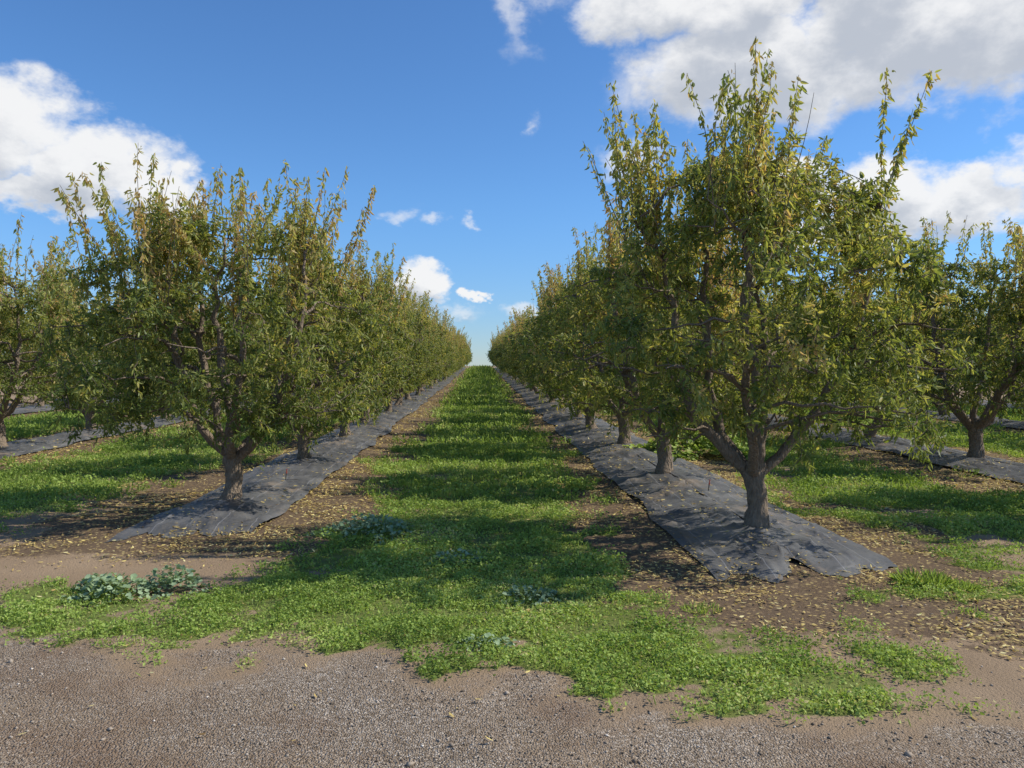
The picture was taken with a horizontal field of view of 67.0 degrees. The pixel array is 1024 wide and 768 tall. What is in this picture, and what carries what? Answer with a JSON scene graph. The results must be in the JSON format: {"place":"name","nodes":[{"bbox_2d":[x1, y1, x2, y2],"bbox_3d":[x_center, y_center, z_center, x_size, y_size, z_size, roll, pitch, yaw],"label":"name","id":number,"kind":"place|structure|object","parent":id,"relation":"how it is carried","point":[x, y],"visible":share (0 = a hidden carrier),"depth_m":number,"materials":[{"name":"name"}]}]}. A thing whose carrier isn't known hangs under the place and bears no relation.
{"place":"outdoors","nodes":[
{"label":"outdoors","id":0,"kind":"place"},
{"bbox_2d":[0,366,1023,767],"bbox_3d":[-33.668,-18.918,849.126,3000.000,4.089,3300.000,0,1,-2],"label":"ground","id":1,"kind":"structure","parent":0,"point":[274,724],"depth_m":4.17,"materials":[{"name":"soil"}]},
{"bbox_2d":[0,290,24,389],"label":"almond tree","id":2,"kind":"object","parent":1,"relation":"on","point":[1,375],"visible":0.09,"depth_m":21.66,"materials":[{"name":"green plant"}]},
{"bbox_2d":[1,287,87,405],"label":"almond tree","id":3,"kind":"object","parent":1,"relation":"on","point":[41,403],"visible":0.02,"depth_m":24.15,"materials":[{"name":"green plant"}]},
{"bbox_2d":[0,212,105,446],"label":"almond tree","id":4,"kind":"object","parent":1,"relation":"on","point":[48,309],"visible":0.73,"depth_m":13.16,"materials":[{"name":"green plant"}]},
{"bbox_2d":[0,256,169,428],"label":"almond tree","id":5,"kind":"object","parent":1,"relation":"on","point":[88,416],"visible":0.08,"depth_m":16.23,"materials":[{"name":"green plant"}]},
{"bbox_2d":[67,573,117,592],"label":"mallow plant","id":6,"kind":"object","parent":1,"relation":"on","point":[84,580],"visible":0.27,"depth_m":5.49,"materials":[{"name":"green plant"}]},
{"bbox_2d":[62,322,123,398],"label":"almond tree","id":7,"kind":"object","parent":1,"relation":"on","point":[99,361],"depth_m":27.88,"materials":[{"name":"green plant"}]},
{"bbox_2d":[57,572,172,607],"bbox_3d":[-2.769,1.402,5.404,0.710,0.189,0.511,-1,2,-29],"label":"mallow plant","id":8,"kind":"object","parent":1,"relation":"on","point":[94,586],"visible":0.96,"depth_m":5.33,"materials":[{"name":"green plant"}]},
{"bbox_2d":[12,383,256,413],"bbox_3d":[-16.594,-0.543,59.792,1.471,1.204,88.206,0,1,-2],"label":"landscape fabric","id":9,"kind":"object","parent":1,"relation":"on","point":[19,410],"visible":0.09,"depth_m":23.94,"materials":[{"name":"grey fabric"}]},
{"bbox_2d":[0,393,293,458],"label":"landscape fabric","id":10,"kind":"object","parent":1,"relation":"on","point":[22,446],"visible":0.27,"depth_m":14.64,"materials":[{"name":"grey fabric"}]},
{"bbox_2d":[103,285,225,418],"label":"almond tree","id":11,"kind":"object","parent":1,"relation":"on","point":[204,343],"visible":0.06,"depth_m":20.32,"materials":[{"name":"green plant"}]},
{"bbox_2d":[135,563,211,596],"bbox_3d":[-2.417,1.394,5.550,0.553,0.203,0.345,0,1,-2],"label":"mallow plant","id":12,"kind":"object","parent":1,"relation":"on","point":[188,579],"visible":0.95,"depth_m":5.51,"materials":[{"name":"green plant"}]},
{"bbox_2d":[165,301,264,407],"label":"almond tree","id":13,"kind":"object","parent":1,"relation":"on","point":[213,350],"depth_m":23.48,"materials":[{"name":"green plant"}]},
{"bbox_2d":[30,142,400,499],"bbox_3d":[-3.143,-0.511,8.478,3.582,3.868,3.483,-1,2,-37],"label":"almond tree","id":14,"kind":"object","parent":1,"relation":"on","point":[162,246],"visible":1,"depth_m":7.84,"materials":[{"name":"green plant"}]},
{"bbox_2d":[215,323,277,401],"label":"almond tree","id":15,"kind":"object","parent":1,"relation":"on","point":[257,345],"depth_m":26.92,"materials":[{"name":"green plant"}]},
{"bbox_2d":[105,368,464,542],"bbox_3d":[-4.891,-0.419,55.445,1.375,1.228,97.223,0,1,-2],"label":"landscape fabric","id":16,"kind":"object","parent":1,"relation":"on","point":[248,508],"visible":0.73,"depth_m":9.35,"materials":[{"name":"grey fabric"}]},
{"bbox_2d":[206,225,416,459],"bbox_3d":[-3.073,-0.467,12.000,3.250,3.664,3.040,0,1,7],"label":"almond tree","id":17,"kind":"object","parent":1,"relation":"on","point":[302,447],"visible":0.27,"depth_m":11.88,"materials":[{"name":"green plant"}]},
{"bbox_2d":[316,403,372,420],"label":"weed bush","id":18,"kind":"object","parent":1,"relation":"on","point":[355,415],"visible":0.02,"depth_m":21.28,"materials":[{"name":"green plant"}]},
{"bbox_2d":[260,242,432,436],"bbox_3d":[-3.405,-0.811,15.402,3.147,4.048,3.748,-1,2,-34],"label":"almond tree","id":19,"kind":"object","parent":1,"relation":"on","point":[387,279],"visible":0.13,"depth_m":15.29,"materials":[{"name":"green plant"}]},
{"bbox_2d":[306,513,413,543],"bbox_3d":[-1.405,1.343,7.262,1.069,0.220,0.688,0,1,-2],"label":"mallow plant","id":20,"kind":"object","parent":1,"relation":"on","point":[371,518],"visible":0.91,"depth_m":7.22,"materials":[{"name":"green plant"}]},
{"bbox_2d":[304,269,429,422],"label":"almond tree","id":21,"kind":"object","parent":1,"relation":"on","point":[413,378],"visible":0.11,"depth_m":18.59,"materials":[{"name":"green plant"}]},
{"bbox_2d":[340,290,447,411],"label":"almond tree","id":22,"kind":"object","parent":1,"relation":"on","point":[422,373],"visible":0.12,"depth_m":22.35,"materials":[{"name":"green plant"}]},
{"bbox_2d":[372,292,443,404],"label":"almond tree","id":23,"kind":"object","parent":1,"relation":"on","point":[400,398],"visible":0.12,"depth_m":25.72,"materials":[{"name":"green plant"}]},
{"bbox_2d":[405,306,457,399],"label":"almond tree","id":24,"kind":"object","parent":1,"relation":"on","point":[440,375],"visible":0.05,"depth_m":29.20,"materials":[{"name":"green plant"}]},
{"bbox_2d":[411,309,460,394],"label":"almond tree","id":25,"kind":"object","parent":1,"relation":"on","point":[444,321],"visible":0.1,"depth_m":32.59,"materials":[{"name":"green plant"}]},
{"bbox_2d":[421,314,458,391],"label":"almond tree","id":26,"kind":"object","parent":1,"relation":"on","point":[450,350],"visible":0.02,"depth_m":36.18,"materials":[{"name":"green plant"}]},
{"bbox_2d":[428,318,459,387],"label":"almond tree","id":27,"kind":"object","parent":1,"relation":"on","point":[449,339],"visible":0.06,"depth_m":39.88,"materials":[{"name":"green plant"}]},
{"bbox_2d":[434,327,460,382],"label":"almond tree","id":28,"kind":"object","parent":1,"relation":"on","point":[454,355],"visible":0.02,"depth_m":46.80,"materials":[{"name":"green plant"}]},
{"bbox_2d":[438,328,464,381],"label":"almond tree","id":29,"kind":"object","parent":1,"relation":"on","point":[456,350],"visible":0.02,"depth_m":49.96,"materials":[{"name":"green plant"}]},
{"bbox_2d":[442,330,463,379],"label":"almond tree","id":30,"kind":"object","parent":1,"relation":"on","point":[459,349],"visible":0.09,"depth_m":53.68,"materials":[{"name":"green plant"}]},
{"bbox_2d":[427,548,488,566],"bbox_3d":[-0.436,1.409,6.328,0.507,0.126,0.395,0,1,-2],"label":"mallow plant","id":31,"kind":"object","parent":1,"relation":"on","point":[447,553],"visible":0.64,"depth_m":6.30,"materials":[{"name":"green plant"}]},
{"bbox_2d":[446,325,469,377],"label":"almond tree","id":32,"kind":"object","parent":1,"relation":"on","point":[464,353],"visible":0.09,"depth_m":56.89,"materials":[{"name":"green plant"}]},
{"bbox_2d":[447,333,471,375],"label":"almond tree","id":33,"kind":"object","parent":1,"relation":"on","point":[464,351],"visible":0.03,"depth_m":61.13,"materials":[{"name":"green plant"}]},
{"bbox_2d":[454,335,470,372],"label":"almond tree","id":34,"kind":"object","parent":1,"relation":"on","point":[465,350],"depth_m":74.55,"materials":[{"name":"green plant"}]},
{"bbox_2d":[457,632,517,653],"bbox_3d":[-0.147,1.456,4.415,0.364,0.093,0.296,0,1,-2],"label":"mallow plant","id":35,"kind":"object","parent":1,"relation":"on","point":[497,642],"visible":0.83,"depth_m":4.38,"materials":[{"name":"green plant"}]},
{"bbox_2d":[489,331,504,367],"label":"almond tree","id":36,"kind":"object","parent":1,"relation":"on","point":[495,345],"visible":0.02,"depth_m":63.38,"materials":[{"name":"green plant"}]},
{"bbox_2d":[491,328,503,356],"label":"almond tree","id":37,"kind":"object","parent":1,"relation":"on","point":[498,339],"visible":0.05,"depth_m":60.77,"materials":[{"name":"green plant"}]},
{"bbox_2d":[491,330,514,377],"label":"almond tree","id":38,"kind":"object","parent":1,"relation":"on","point":[493,355],"visible":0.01,"depth_m":57.36,"materials":[{"name":"green plant"}]},
{"bbox_2d":[497,321,524,385],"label":"almond tree","id":39,"kind":"object","parent":1,"relation":"on","point":[507,333],"visible":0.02,"depth_m":43.12,"materials":[{"name":"green plant"}]},
{"bbox_2d":[0,364,1023,726],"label":"grass","id":40,"kind":"structure","parent":1,"relation":"on","point":[490,392],"depth_m":6.14,"materials":[{"name":"green plant"}]},
{"bbox_2d":[0,377,1023,740],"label":"fallen leaves","id":41,"kind":"object","parent":1,"relation":"on","point":[578,457],"visible":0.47,"depth_m":7.73,"materials":[{"name":"brown plant"}]},
{"bbox_2d":[489,311,536,390],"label":"almond tree","id":42,"kind":"object","parent":1,"relation":"on","point":[498,352],"visible":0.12,"depth_m":36.90,"materials":[{"name":"green plant"}]},
{"bbox_2d":[497,311,538,393],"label":"almond tree","id":43,"kind":"object","parent":1,"relation":"on","point":[533,387],"visible":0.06,"depth_m":33.97,"materials":[{"name":"green plant"}]},
{"bbox_2d":[499,307,549,397],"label":"almond tree","id":44,"kind":"object","parent":1,"relation":"on","point":[509,358],"visible":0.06,"depth_m":30.34,"materials":[{"name":"green plant"}]},
{"bbox_2d":[492,585,560,605],"bbox_3d":[0.097,1.439,5.295,0.472,0.130,0.377,0,1,-2],"label":"mallow plant","id":45,"kind":"object","parent":1,"relation":"on","point":[517,589],"visible":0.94,"depth_m":5.27,"materials":[{"name":"green plant"}]},
{"bbox_2d":[507,306,554,401],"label":"almond tree","id":46,"kind":"object","parent":1,"relation":"on","point":[522,334],"visible":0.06,"depth_m":27.12,"materials":[{"name":"green plant"}]},
{"bbox_2d":[512,293,595,407],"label":"almond tree","id":47,"kind":"object","parent":1,"relation":"on","point":[531,311],"visible":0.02,"depth_m":23.59,"materials":[{"name":"green plant"}]},
{"bbox_2d":[510,273,609,416],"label":"almond tree","id":48,"kind":"object","parent":1,"relation":"on","point":[539,305],"visible":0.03,"depth_m":20.37,"materials":[{"name":"green plant"}]},
{"bbox_2d":[509,254,665,428],"bbox_3d":[1.723,-0.768,16.908,3.618,3.972,3.383,-1,2,-38],"label":"almond tree","id":49,"kind":"object","parent":1,"relation":"on","point":[555,285],"visible":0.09,"depth_m":17.08,"materials":[{"name":"green plant"}]},
{"bbox_2d":[505,222,723,443],"bbox_3d":[1.929,-0.766,13.786,4.011,4.073,3.558,-1,2,-42],"label":"almond tree","id":50,"kind":"object","parent":1,"relation":"on","point":[580,265],"visible":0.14,"depth_m":13.61,"materials":[{"name":"green plant"}]},
{"bbox_2d":[511,191,800,473],"bbox_3d":[1.954,-0.592,10.255,3.832,3.914,3.399,-1,2,-44],"label":"almond tree","id":51,"kind":"object","parent":1,"relation":"on","point":[598,384],"visible":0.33,"depth_m":9.85,"materials":[{"name":"green plant"}]},
{"bbox_2d":[622,425,748,460],"bbox_3d":[3.022,0.987,13.080,2.210,0.584,1.423,0,1,-2],"label":"weed bush","id":52,"kind":"object","parent":1,"relation":"on","point":[703,442],"visible":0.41,"depth_m":12.85,"materials":[{"name":"green plant"}]},
{"bbox_2d":[495,368,896,582],"bbox_3d":[0.319,-0.406,55.224,1.714,1.252,99.179,0,1,-2],"label":"landscape fabric","id":53,"kind":"object","parent":1,"relation":"on","point":[849,555],"visible":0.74,"depth_m":7.59,"materials":[{"name":"grey fabric"}]},
{"bbox_2d":[677,600,722,614],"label":"grass tuft","id":54,"kind":"object","parent":1,"relation":"on","point":[701,606],"visible":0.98,"depth_m":5.09,"materials":[{"name":"green plant"}]},
{"bbox_2d":[713,279,805,403],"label":"almond tree","id":55,"kind":"object","parent":1,"relation":"on","point":[769,334],"visible":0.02,"depth_m":21.43,"materials":[{"name":"green plant"}]},
{"bbox_2d":[573,37,992,527],"bbox_3d":[2.256,-0.636,6.914,3.386,4.261,3.421,1,2,36],"label":"almond tree","id":56,"kind":"object","parent":1,"relation":"on","point":[769,206],"visible":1,"depth_m":6.34,"materials":[{"name":"green plant"}]},
{"bbox_2d":[731,276,856,416],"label":"almond tree","id":57,"kind":"object","parent":1,"relation":"on","point":[776,319],"visible":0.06,"depth_m":18.37,"materials":[{"name":"green plant"}]},
{"bbox_2d":[654,397,1023,482],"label":"landscape fabric","id":58,"kind":"object","parent":1,"relation":"on","point":[1015,470],"visible":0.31,"depth_m":12.36,"materials":[{"name":"grey fabric"}]},
{"bbox_2d":[720,387,1023,428],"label":"landscape fabric","id":59,"kind":"object","parent":1,"relation":"on","point":[1011,423],"visible":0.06,"depth_m":20.20,"materials":[{"name":"grey fabric"}]},
{"bbox_2d":[787,269,964,437],"bbox_3d":[7.156,-0.603,15.297,3.366,3.706,3.330,0,2,19],"label":"almond tree","id":60,"kind":"object","parent":1,"relation":"on","point":[927,354],"visible":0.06,"depth_m":14.88,"materials":[{"name":"green plant"}]},
{"bbox_2d":[886,564,959,588],"bbox_3d":[2.989,1.397,5.619,0.508,0.126,0.381,0,1,-2],"label":"grass tuft","id":61,"kind":"object","parent":1,"relation":"on","point":[933,577],"visible":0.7,"depth_m":5.59,"materials":[{"name":"green plant"}]},
{"bbox_2d":[834,210,1023,457],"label":"almond tree","id":62,"kind":"object","parent":1,"relation":"on","point":[1003,385],"visible":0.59,"depth_m":11.55,"materials":[{"name":"green plant"}]},
{"bbox_2d":[889,281,995,414],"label":"almond tree","id":63,"kind":"object","parent":1,"relation":"on","point":[971,324],"visible":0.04,"depth_m":21.02,"materials":[{"name":"green plant"}]},
{"bbox_2d":[943,578,985,591],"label":"grass tuft","id":64,"kind":"object","parent":1,"relation":"on","point":[962,583],"visible":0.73,"depth_m":5.47,"materials":[{"name":"green plant"}]},
{"bbox_2d":[944,311,984,396],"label":"almond tree","id":65,"kind":"object","parent":1,"relation":"on","point":[961,354],"visible":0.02,"depth_m":28.79,"materials":[{"name":"green plant"}]},
{"bbox_2d":[928,397,1020,408],"bbox_3d":[16.174,-0.519,59.058,1.466,1.204,91.270,0,1,-2],"label":"landscape fabric","id":66,"kind":"object","parent":1,"relation":"on","point":[1008,405],"visible":0.01,"depth_m":27.66,"materials":[{"name":"grey fabric"}]},
{"bbox_2d":[960,274,1023,394],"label":"almond tree","id":67,"kind":"object","parent":1,"relation":"on","point":[996,343],"visible":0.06,"depth_m":18.64,"materials":[{"name":"green plant"}]},
{"bbox_2d":[997,225,1023,417],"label":"almond tree","id":68,"kind":"object","parent":1,"relation":"on","point":[1019,354],"visible":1,"depth_m":9.45,"materials":[{"name":"green plant"}]},
{"bbox_2d":[0,571,1023,767],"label":"gravel","id":69,"kind":"structure","parent":0,"point":[634,760],"depth_m":3.49,"materials":[{"name":"gravel"}]},
{"bbox_2d":[0,0,1023,365],"label":"sky","id":70,"kind":"structure","parent":0,"point":[469,122],"materials":[{"name":"blue"}]}
]}

